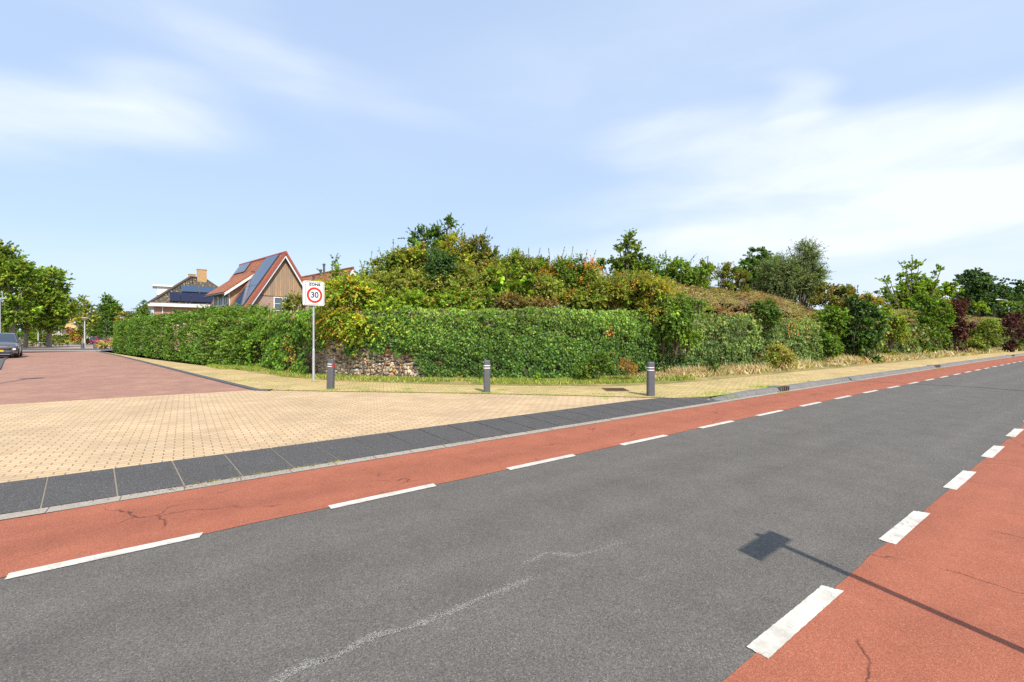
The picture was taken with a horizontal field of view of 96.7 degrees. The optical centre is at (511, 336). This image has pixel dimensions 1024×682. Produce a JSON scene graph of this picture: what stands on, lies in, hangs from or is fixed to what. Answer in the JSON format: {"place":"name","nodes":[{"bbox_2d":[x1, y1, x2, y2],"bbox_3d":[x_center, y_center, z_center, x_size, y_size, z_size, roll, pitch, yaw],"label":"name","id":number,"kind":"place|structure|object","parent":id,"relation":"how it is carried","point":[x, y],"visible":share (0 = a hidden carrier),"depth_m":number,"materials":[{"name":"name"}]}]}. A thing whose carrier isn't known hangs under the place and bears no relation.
{"place":"outdoors","nodes":[
{"label":"outdoors","id":0,"kind":"place"},
{"bbox_2d":[42,318,83,342],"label":"brick house","id":1,"kind":"structure","parent":0,"point":[67,325],"depth_m":107.86,"materials":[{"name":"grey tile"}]},
{"bbox_2d":[22,344,109,348],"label":"paving","id":2,"kind":"structure","parent":0,"point":[60,346],"depth_m":66.13,"materials":[{"name":"brick"}]},
{"bbox_2d":[21,340,46,346],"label":"box hedge","id":3,"kind":"object","parent":2,"relation":"on","point":[33,342],"visible":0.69,"depth_m":66.35,"materials":[{"name":"green plant"}]},
{"bbox_2d":[33,340,68,345],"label":"box hedge","id":4,"kind":"object","parent":2,"relation":"on","point":[55,344],"visible":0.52,"depth_m":71.45,"materials":[{"name":"green plant"}]},
{"bbox_2d":[89,292,126,338],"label":"tree","id":5,"kind":"object","parent":2,"relation":"on","point":[106,308],"visible":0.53,"depth_m":89.30,"materials":[{"name":"green plant"}]},
{"bbox_2d":[22,348,189,350],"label":"cross road","id":6,"kind":"structure","parent":0,"point":[80,349],"depth_m":50.87,"materials":[{"name":"grey asphalt"}]},
{"bbox_2d":[0,351,248,404],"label":"side street","id":7,"kind":"structure","parent":0,"point":[35,377],"depth_m":15.77,"materials":[{"name":"red brick"}]},
{"bbox_2d":[0,333,23,357],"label":"parked car","id":8,"kind":"object","parent":7,"relation":"on","point":[10,343],"visible":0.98,"depth_m":31.46,"materials":[{"name":"grey metal"}]},
{"bbox_2d":[96,351,272,390],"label":"side kerb","id":9,"kind":"structure","parent":7,"relation":"on","point":[225,382],"depth_m":16.57,"materials":[{"name":"grey concrete"}]},
{"bbox_2d":[147,269,217,348],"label":"brick house","id":10,"kind":"structure","parent":0,"point":[189,292],"depth_m":53.71,"materials":[{"name":"tile"}]},
{"bbox_2d":[0,390,686,482],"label":"paved entrance","id":11,"kind":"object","parent":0,"point":[39,440],"visible":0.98,"depth_m":8.01,"materials":[{"name":"beige brick"}]},
{"bbox_2d":[4,390,253,404],"bbox_3d":[-11.466,1.513,9.688,10.711,0.034,0.118,0,0,-34],"label":"paver band","id":12,"kind":"object","parent":11,"relation":"on","point":[125,397],"visible":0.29,"depth_m":10.96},
{"bbox_2d":[0,397,719,514],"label":"entrance slabs","id":13,"kind":"structure","parent":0,"point":[20,495],"depth_m":5.69,"materials":[{"name":"grey concrete"}]},
{"bbox_2d":[19,338,725,477],"bbox_3d":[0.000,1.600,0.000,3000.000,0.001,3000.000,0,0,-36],"label":"ground","id":14,"kind":"structure","parent":0,"point":[282,390],"depth_m":13.43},
{"bbox_2d":[0,239,48,332],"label":"street tree","id":15,"kind":"object","parent":14,"relation":"on","point":[14,267],"visible":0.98,"depth_m":53.74,"materials":[{"name":"green plant"}]},
{"bbox_2d":[13,265,56,347],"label":"street tree","id":16,"kind":"object","parent":14,"relation":"on","point":[43,319],"visible":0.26,"depth_m":59.86,"materials":[{"name":"green plant"}]},
{"bbox_2d":[23,329,73,342],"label":"shrub","id":17,"kind":"object","parent":14,"relation":"on","point":[32,335],"visible":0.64,"depth_m":91.78,"materials":[{"name":"green plant"}]},
{"bbox_2d":[34,265,82,346],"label":"street tree","id":18,"kind":"object","parent":14,"relation":"on","point":[57,304],"visible":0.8,"depth_m":61.62,"materials":[{"name":"green plant"}]},
{"bbox_2d":[52,338,81,343],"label":"ornamental grass","id":19,"kind":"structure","parent":14,"relation":"on","point":[73,342],"depth_m":85.91,"materials":[{"name":"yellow plant"}]},
{"bbox_2d":[65,327,81,342],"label":"shrub","id":20,"kind":"object","parent":14,"relation":"on","point":[74,336],"visible":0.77,"depth_m":95.62,"materials":[{"name":"orange plant"}]},
{"bbox_2d":[1,330,153,339],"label":"distant trees","id":21,"kind":"object","parent":14,"relation":"on","point":[20,334],"visible":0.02,"depth_m":147.26,"materials":[{"name":"green plant"}]},
{"bbox_2d":[64,294,104,342],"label":"tree","id":22,"kind":"object","parent":14,"relation":"on","point":[85,310],"visible":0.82,"depth_m":83.79,"materials":[{"name":"green plant"}]},
{"bbox_2d":[85,327,101,337],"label":"tree","id":23,"kind":"object","parent":14,"relation":"on","point":[93,334],"visible":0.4,"depth_m":99.45,"materials":[{"name":"green plant"}]},
{"bbox_2d":[96,320,115,341],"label":"tree","id":24,"kind":"object","parent":14,"relation":"on","point":[109,326],"visible":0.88,"depth_m":77.62,"materials":[{"name":"green plant"}]},
{"bbox_2d":[95,339,117,348],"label":"ornamental grass","id":25,"kind":"object","parent":14,"relation":"on","point":[104,345],"depth_m":53.79,"materials":[{"name":"yellow plant"}]},
{"bbox_2d":[108,310,129,338],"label":"tree","id":26,"kind":"object","parent":14,"relation":"on","point":[122,314],"visible":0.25,"depth_m":85.67,"materials":[{"name":"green plant"}]},
{"bbox_2d":[125,300,153,331],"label":"tree","id":27,"kind":"object","parent":14,"relation":"on","point":[144,311],"visible":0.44,"depth_m":79.65,"materials":[{"name":"green plant"}]},
{"bbox_2d":[111,304,241,363],"bbox_3d":[-25.587,-0.067,33.436,28.455,3.502,2.620,0,0,40],"label":"laurel hedge","id":28,"kind":"object","parent":14,"relation":"on","point":[170,322],"visible":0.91,"depth_m":30.05,"materials":[{"name":"green plant"}]},
{"bbox_2d":[187,302,282,365],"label":"laurel hedge","id":29,"kind":"object","parent":14,"relation":"on","point":[224,353],"visible":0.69,"depth_m":22.57,"materials":[{"name":"green plant"}]},
{"bbox_2d":[199,251,319,349],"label":"gable house","id":30,"kind":"structure","parent":14,"relation":"on","point":[270,279],"depth_m":32.11,"materials":[{"name":"brown wood"}]},
{"bbox_2d":[214,295,218,306],"bbox_3d":[-22.318,-2.725,34.336,0.719,1.010,0.635,0,0,0],"label":"window","id":31,"kind":"structure","parent":30,"relation":"in","point":[216,298],"depth_m":34.32,"materials":[{"name":"grey glass"}]},
{"bbox_2d":[219,295,223,305],"bbox_3d":[-21.487,-2.725,33.615,0.719,1.010,0.635,0,0,0],"label":"window","id":32,"kind":"structure","parent":30,"relation":"in","point":[221,297],"depth_m":33.59,"materials":[{"name":"grey glass"}]},
{"bbox_2d":[273,297,291,312],"bbox_3d":[-16.079,-2.030,31.942,0.864,1.400,0.984,0,0,0],"label":"window","id":33,"kind":"structure","parent":30,"relation":"in","point":[276,301],"depth_m":31.67,"materials":[{"name":"white paint"}]},
{"bbox_2d":[302,264,356,309],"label":"brick house","id":34,"kind":"structure","parent":14,"relation":"on","point":[316,276],"depth_m":39.52,"materials":[{"name":"orange ceramic"}]},
{"bbox_2d":[240,310,1008,376],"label":"gabion wall","id":35,"kind":"structure","parent":14,"relation":"on","point":[356,366],"depth_m":16.18,"materials":[{"name":"stone"}]},
{"bbox_2d":[227,307,327,373],"bbox_3d":[-10.456,0.341,20.401,1.909,2.878,11.015,0,0,-44],"label":"ivy","id":36,"kind":"object","parent":35,"relation":"attached to","point":[274,357],"visible":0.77,"depth_m":18.75,"materials":[{"name":"green plant"}]},
{"bbox_2d":[276,290,312,315],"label":"shrub","id":37,"kind":"object","parent":35,"relation":"on","point":[297,300],"visible":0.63,"depth_m":19.36,"materials":[{"name":"green plant"}]},
{"bbox_2d":[320,253,345,305],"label":"vine","id":38,"kind":"object","parent":35,"relation":"on","point":[337,271],"visible":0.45,"depth_m":16.98,"materials":[{"name":"green plant"}]},
{"bbox_2d":[308,261,397,351],"bbox_3d":[-5.712,-1.026,16.311,3.715,3.378,2.439,0,0,0],"label":"shrub","id":39,"kind":"object","parent":35,"relation":"on","point":[345,287],"visible":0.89,"depth_m":15.91,"materials":[{"name":"green plant"}]},
{"bbox_2d":[327,306,668,378],"bbox_3d":[-0.550,0.316,16.348,12.704,2.803,2.672,0,0,-3],"label":"ivy","id":40,"kind":"object","parent":35,"relation":"attached to","point":[526,343],"visible":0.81,"depth_m":15.49,"materials":[{"name":"green plant"}]},
{"bbox_2d":[462,290,559,309],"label":"shrub","id":41,"kind":"object","parent":35,"relation":"on","point":[506,299],"visible":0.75,"depth_m":16.48,"materials":[{"name":"green plant"}]},
{"bbox_2d":[634,274,679,323],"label":"shrub","id":42,"kind":"object","parent":35,"relation":"on","point":[645,303],"visible":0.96,"depth_m":16.67,"materials":[{"name":"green plant"}]},
{"bbox_2d":[643,290,713,355],"bbox_3d":[6.169,-0.549,16.828,2.657,2.566,1.742,0,0,0],"label":"laurel","id":43,"kind":"object","parent":35,"relation":"on","point":[678,316],"visible":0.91,"depth_m":16.67,"materials":[{"name":"green plant"}]},
{"bbox_2d":[658,311,842,371],"bbox_3d":[11.842,0.305,21.778,16.386,2.785,1.525,0,0,-35],"label":"ivy","id":44,"kind":"object","parent":35,"relation":"attached to","point":[759,341],"visible":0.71,"depth_m":19.97,"materials":[{"name":"green plant"}]},
{"bbox_2d":[747,295,785,332],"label":"shrub","id":45,"kind":"object","parent":35,"relation":"on","point":[761,308],"visible":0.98,"depth_m":20.77,"materials":[{"name":"green plant"}]},
{"bbox_2d":[806,281,888,347],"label":"shrub","id":46,"kind":"object","parent":35,"relation":"on","point":[833,294],"visible":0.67,"depth_m":26.83,"materials":[{"name":"green plant"}]},
{"bbox_2d":[821,291,884,323],"bbox_3d":[19.863,-1.673,26.504,3.391,2.013,1.486,0,0,0],"label":"firethorn","id":47,"kind":"object","parent":35,"relation":"on","point":[844,305],"visible":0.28,"depth_m":26.25,"materials":[{"name":"green plant"}]},
{"bbox_2d":[837,322,1022,355],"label":"ivy","id":48,"kind":"object","parent":35,"relation":"attached to","point":[916,334],"visible":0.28,"depth_m":33.42,"materials":[{"name":"green plant"}]},
{"bbox_2d":[946,267,1023,324],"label":"oak tree","id":49,"kind":"object","parent":14,"relation":"on","point":[982,286],"visible":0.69,"depth_m":70.89,"materials":[{"name":"green plant"}]},
{"bbox_2d":[1010,279,1023,321],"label":"oak tree","id":50,"kind":"object","parent":14,"relation":"on","point":[1019,288],"visible":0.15,"depth_m":75.99,"materials":[{"name":"green plant"}]},
{"bbox_2d":[0,361,1023,681],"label":"road","id":51,"kind":"structure","parent":0,"point":[762,523],"depth_m":3.09,"materials":[{"name":"grey asphalt"}]},
{"bbox_2d":[269,528,678,681],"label":"paint scrape","id":52,"kind":"object","parent":51,"relation":"on","point":[413,625],"visible":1,"depth_m":2.42,"materials":[{"name":"white paint"}]},
{"bbox_2d":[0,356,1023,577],"bbox_3d":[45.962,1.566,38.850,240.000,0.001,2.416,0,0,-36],"label":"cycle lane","id":53,"kind":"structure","parent":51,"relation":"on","point":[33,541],"depth_m":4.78,"materials":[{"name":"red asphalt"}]},
{"bbox_2d":[0,355,1023,519],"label":"gutter","id":54,"kind":"object","parent":51,"relation":"on","point":[84,503],"visible":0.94,"depth_m":5.50,"materials":[{"name":"concrete"}]},
{"bbox_2d":[10,372,906,512],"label":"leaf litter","id":55,"kind":"object","parent":54,"relation":"on","point":[393,452],"visible":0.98,"depth_m":6.47,"materials":[{"name":"brown plant"}]},
{"bbox_2d":[197,367,940,482],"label":"weeds","id":56,"kind":"object","parent":54,"relation":"on","point":[496,391],"visible":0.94,"depth_m":12.43,"materials":[{"name":"green plant"}]},
{"bbox_2d":[713,353,1023,400],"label":"kerb","id":57,"kind":"structure","parent":54,"relation":"on","point":[739,394],"depth_m":15.49,"materials":[{"name":"concrete"}]},
{"bbox_2d":[767,385,789,390],"bbox_3d":[7.716,1.508,13.159,0.500,0.140,0.415,0,0,-36],"label":"kerb inlet","id":58,"kind":"object","parent":57,"relation":"in","point":[783,388],"visible":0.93,"depth_m":13.02,"materials":[{"name":"metal"}]},
{"bbox_2d":[4,361,1021,579],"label":"lane marking","id":59,"kind":"object","parent":51,"relation":"on","point":[87,559],"visible":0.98,"depth_m":3.57,"materials":[{"name":"paint"}]},
{"bbox_2d":[723,425,1023,681],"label":"cycle lane","id":60,"kind":"structure","parent":51,"relation":"on","point":[936,594],"depth_m":2.64,"materials":[{"name":"red asphalt"}]},
{"bbox_2d":[747,428,1023,658],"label":"lane marking","id":61,"kind":"object","parent":60,"relation":"on","point":[774,638],"visible":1,"depth_m":2.66,"materials":[{"name":"paint"}]},
{"bbox_2d":[0,0,1023,330],"label":"sky","id":62,"kind":"structure","parent":0,"point":[144,143],"materials":[{"name":"blue"}]},
{"bbox_2d":[101,351,1023,397],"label":"pavement","id":63,"kind":"structure","parent":0,"point":[693,388],"depth_m":14.34,"materials":[{"name":"yellow tile"}]},
{"bbox_2d":[303,281,323,380],"bbox_3d":[-6.609,-0.113,15.159,0.158,3.425,0.660,0,0,42],"label":"speed zone sign","id":64,"kind":"object","parent":63,"relation":"on","point":[313,293],"visible":1,"depth_m":15.12,"materials":[{"name":"metal"}]},
{"bbox_2d":[326,359,334,391],"bbox_3d":[-5.113,1.110,12.854,0.178,0.940,0.178,3,0,10],"label":"bollard","id":65,"kind":"object","parent":63,"relation":"on","point":[331,374],"visible":0.94,"depth_m":12.78,"materials":[{"name":"grey concrete"}]},
{"bbox_2d":[483,360,489,393],"bbox_3d":[-0.671,1.110,12.152,0.178,0.940,0.178,0,0,-5],"label":"bollard","id":66,"kind":"object","parent":63,"relation":"on","point":[486,375],"visible":0.92,"depth_m":12.07,"materials":[{"name":"grey concrete"}]},
{"bbox_2d":[602,388,628,390],"bbox_3d":[2.871,1.482,12.641,0.620,0.021,0.700,0,0,0],"label":"drain grate","id":67,"kind":"object","parent":63,"relation":"on","point":[615,389],"visible":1,"depth_m":12.60,"materials":[{"name":"metal"}]},
{"bbox_2d":[646,362,654,395],"bbox_3d":[3.468,1.110,11.383,0.178,0.940,0.178,0,0,0],"label":"bollard","id":68,"kind":"object","parent":63,"relation":"on","point":[650,384],"visible":0.93,"depth_m":11.30,"materials":[{"name":"grey concrete"}]},
{"bbox_2d":[153,352,996,385],"bbox_3d":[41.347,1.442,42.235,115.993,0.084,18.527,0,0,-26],"label":"verge","id":69,"kind":"structure","parent":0,"point":[713,377],"depth_m":15.25,"materials":[{"name":"green plant"}]},
{"bbox_2d":[570,350,615,380],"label":"shrub","id":70,"kind":"object","parent":69,"relation":"on","point":[590,364],"visible":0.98,"depth_m":14.79,"materials":[{"name":"green plant"}]},
{"bbox_2d":[616,356,639,376],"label":"dock plant","id":71,"kind":"object","parent":69,"relation":"on","point":[630,367],"visible":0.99,"depth_m":14.79,"materials":[{"name":"brown plant"}]},
{"bbox_2d":[703,358,723,374],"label":"shrub","id":72,"kind":"object","parent":69,"relation":"on","point":[711,363],"visible":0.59,"depth_m":17.09,"materials":[{"name":"green plant"}]},
{"bbox_2d":[758,342,798,369],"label":"shrub","id":73,"kind":"object","parent":69,"relation":"on","point":[781,354],"visible":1,"depth_m":19.41,"materials":[{"name":"green plant"}]},
{"bbox_2d":[628,345,1023,378],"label":"dry grass","id":74,"kind":"structure","parent":69,"relation":"on","point":[751,368],"depth_m":20.87,"materials":[{"name":"beige plant"}]},
{"bbox_2d":[807,303,853,360],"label":"shrub","id":75,"kind":"object","parent":69,"relation":"on","point":[834,316],"visible":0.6,"depth_m":24.63,"materials":[{"name":"green plant"}]},
{"bbox_2d":[838,293,893,362],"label":"maple bush","id":76,"kind":"object","parent":69,"relation":"on","point":[863,339],"visible":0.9,"depth_m":25.30,"materials":[{"name":"green plant"}]},
{"bbox_2d":[880,303,913,355],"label":"shrub","id":77,"kind":"object","parent":69,"relation":"on","point":[898,324],"visible":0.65,"depth_m":29.68,"materials":[{"name":"green plant"}]},
{"bbox_2d":[940,293,979,351],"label":"purple bush","id":78,"kind":"object","parent":69,"relation":"on","point":[960,331],"visible":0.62,"depth_m":37.64,"materials":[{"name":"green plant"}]},
{"bbox_2d":[972,299,990,324],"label":"shrub","id":79,"kind":"object","parent":69,"relation":"on","point":[981,305],"visible":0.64,"depth_m":47.89,"materials":[{"name":"green plant"}]},
{"bbox_2d":[961,318,1004,351],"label":"shrub","id":80,"kind":"object","parent":69,"relation":"on","point":[976,341],"visible":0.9,"depth_m":39.75,"materials":[{"name":"green plant"}]},
{"bbox_2d":[993,311,1023,351],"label":"purple bush","id":81,"kind":"object","parent":69,"relation":"on","point":[1013,322],"visible":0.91,"depth_m":42.73,"materials":[{"name":"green plant"}]},
{"bbox_2d":[999,300,1023,350],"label":"shrub","id":82,"kind":"object","parent":69,"relation":"on","point":[1019,306],"visible":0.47,"depth_m":45.85,"materials":[{"name":"green plant"}]},
{"bbox_2d":[493,291,955,322],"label":"embankment","id":83,"kind":"structure","parent":0,"point":[716,312],"depth_m":23.26,"materials":[{"name":"plant"}]},
{"bbox_2d":[349,239,427,306],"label":"shrub","id":84,"kind":"object","parent":83,"relation":"on","point":[391,260],"visible":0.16,"depth_m":18.25,"materials":[{"name":"green plant"}]},
{"bbox_2d":[348,261,488,305],"bbox_3d":[-3.462,-1.721,17.399,5.622,2.308,1.893,0,0,-3],"label":"shrub","id":85,"kind":"object","parent":83,"relation":"on","point":[392,279],"visible":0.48,"depth_m":17.03,"materials":[{"name":"green plant"}]},
{"bbox_2d":[348,279,496,344],"bbox_3d":[-3.219,-0.701,16.526,5.817,2.774,2.657,0,0,0],"label":"shrub","id":86,"kind":"object","parent":83,"relation":"on","point":[456,298],"visible":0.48,"depth_m":16.13,"materials":[{"name":"green plant"}]},
{"bbox_2d":[398,212,464,270],"bbox_3d":[-3.569,-2.984,20.189,2.987,4.878,2.149,0,0,0],"label":"tree","id":87,"kind":"object","parent":83,"relation":"on","point":[436,233],"visible":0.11,"depth_m":19.88,"materials":[{"name":"green plant"}]},
{"bbox_2d":[389,228,483,285],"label":"shrub","id":88,"kind":"object","parent":83,"relation":"on","point":[448,246],"visible":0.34,"depth_m":18.67,"materials":[{"name":"green plant"}]},
{"bbox_2d":[412,246,461,295],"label":"shrub","id":89,"kind":"object","parent":83,"relation":"on","point":[443,264],"visible":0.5,"depth_m":17.20,"materials":[{"name":"green plant"}]},
{"bbox_2d":[455,227,509,281],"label":"shrub","id":90,"kind":"object","parent":83,"relation":"on","point":[486,259],"visible":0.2,"depth_m":18.78,"materials":[{"name":"green plant"}]},
{"bbox_2d":[480,259,539,309],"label":"vine","id":91,"kind":"object","parent":83,"relation":"on","point":[498,286],"visible":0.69,"depth_m":16.99,"materials":[{"name":"green plant"}]},
{"bbox_2d":[463,257,567,311],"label":"shrub","id":92,"kind":"object","parent":83,"relation":"on","point":[545,286],"visible":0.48,"depth_m":17.15,"materials":[{"name":"green plant"}]},
{"bbox_2d":[493,246,551,311],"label":"shrub","id":93,"kind":"object","parent":83,"relation":"on","point":[515,258],"visible":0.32,"depth_m":18.46,"materials":[{"name":"green plant"}]},
{"bbox_2d":[532,247,605,309],"bbox_3d":[2.141,-2.108,18.441,3.443,3.083,2.358,0,0,0],"label":"firethorn","id":94,"kind":"object","parent":83,"relation":"on","point":[569,273],"visible":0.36,"depth_m":17.98,"materials":[{"name":"green plant"}]},
{"bbox_2d":[547,271,662,314],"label":"shrub","id":95,"kind":"object","parent":83,"relation":"on","point":[599,296],"visible":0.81,"depth_m":17.15,"materials":[{"name":"green plant"}]},
{"bbox_2d":[593,228,658,313],"bbox_3d":[5.421,-2.808,21.769,3.485,4.513,2.053,0,0,0],"label":"maple tree","id":96,"kind":"object","parent":83,"relation":"on","point":[628,260],"visible":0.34,"depth_m":21.30,"materials":[{"name":"green plant"}]},
{"bbox_2d":[578,268,685,314],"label":"shrub","id":97,"kind":"object","parent":83,"relation":"on","point":[666,280],"visible":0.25,"depth_m":17.69,"materials":[{"name":"green plant"}]},
{"bbox_2d":[651,250,714,312],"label":"shrub","id":98,"kind":"object","parent":83,"relation":"on","point":[689,275],"visible":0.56,"depth_m":22.30,"materials":[{"name":"green plant"}]},
{"bbox_2d":[694,256,752,316],"bbox_3d":[10.591,-2.384,23.636,3.817,3.635,1.647,0,0,0],"label":"hornbeam","id":99,"kind":"object","parent":83,"relation":"on","point":[725,272],"visible":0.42,"depth_m":23.44,"materials":[{"name":"green plant"}]},
{"bbox_2d":[737,246,775,311],"bbox_3d":[16.681,-2.241,31.216,2.940,7.863,2.400,0,0,0],"label":"tree","id":100,"kind":"object","parent":83,"relation":"on","point":[751,262],"visible":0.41,"depth_m":30.79,"materials":[{"name":"green plant"}]},
{"bbox_2d":[746,236,835,319],"bbox_3d":[17.465,-2.234,28.617,4.984,7.873,3.280,0,0,0],"label":"willow tree","id":101,"kind":"object","parent":83,"relation":"on","point":[799,278],"visible":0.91,"depth_m":28.06,"materials":[{"name":"green plant"}]},
{"bbox_2d":[609,280,1001,326],"bbox_3d":[36.547,-1.743,41.667,79.491,2.383,6.162,0,0,-35],"label":"ground cover","id":102,"kind":"object","parent":83,"relation":"on","point":[706,293],"visible":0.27,"depth_m":22.77,"materials":[{"name":"plant"}]},
{"bbox_2d":[873,286,892,306],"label":"shrub","id":103,"kind":"object","parent":83,"relation":"on","point":[888,296],"visible":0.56,"depth_m":39.74,"materials":[{"name":"green plant"}]},
{"bbox_2d":[874,254,945,311],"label":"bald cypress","id":104,"kind":"object","parent":83,"relation":"on","point":[907,288],"visible":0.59,"depth_m":51.79,"materials":[{"name":"green plant"}]},
{"bbox_2d":[900,292,959,352],"bbox_3d":[31.766,-0.776,34.977,4.054,5.341,2.470,0,0,0],"label":"hornbeam","id":105,"kind":"object","parent":83,"relation":"on","point":[926,307],"visible":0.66,"depth_m":34.54,"materials":[{"name":"green plant"}]},
{"bbox_2d":[924,280,964,326],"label":"tree","id":106,"kind":"object","parent":83,"relation":"on","point":[947,288],"visible":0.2,"depth_m":53.61,"materials":[{"name":"green plant"}]},
{"label":"far road","id":107,"kind":"structure","parent":0,"visible":0},
{"bbox_2d":[88,337,109,343],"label":"parked car","id":108,"kind":"object","parent":107,"relation":"on","point":[91,340],"visible":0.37,"depth_m":85.53,"materials":[{"name":"red paint"}]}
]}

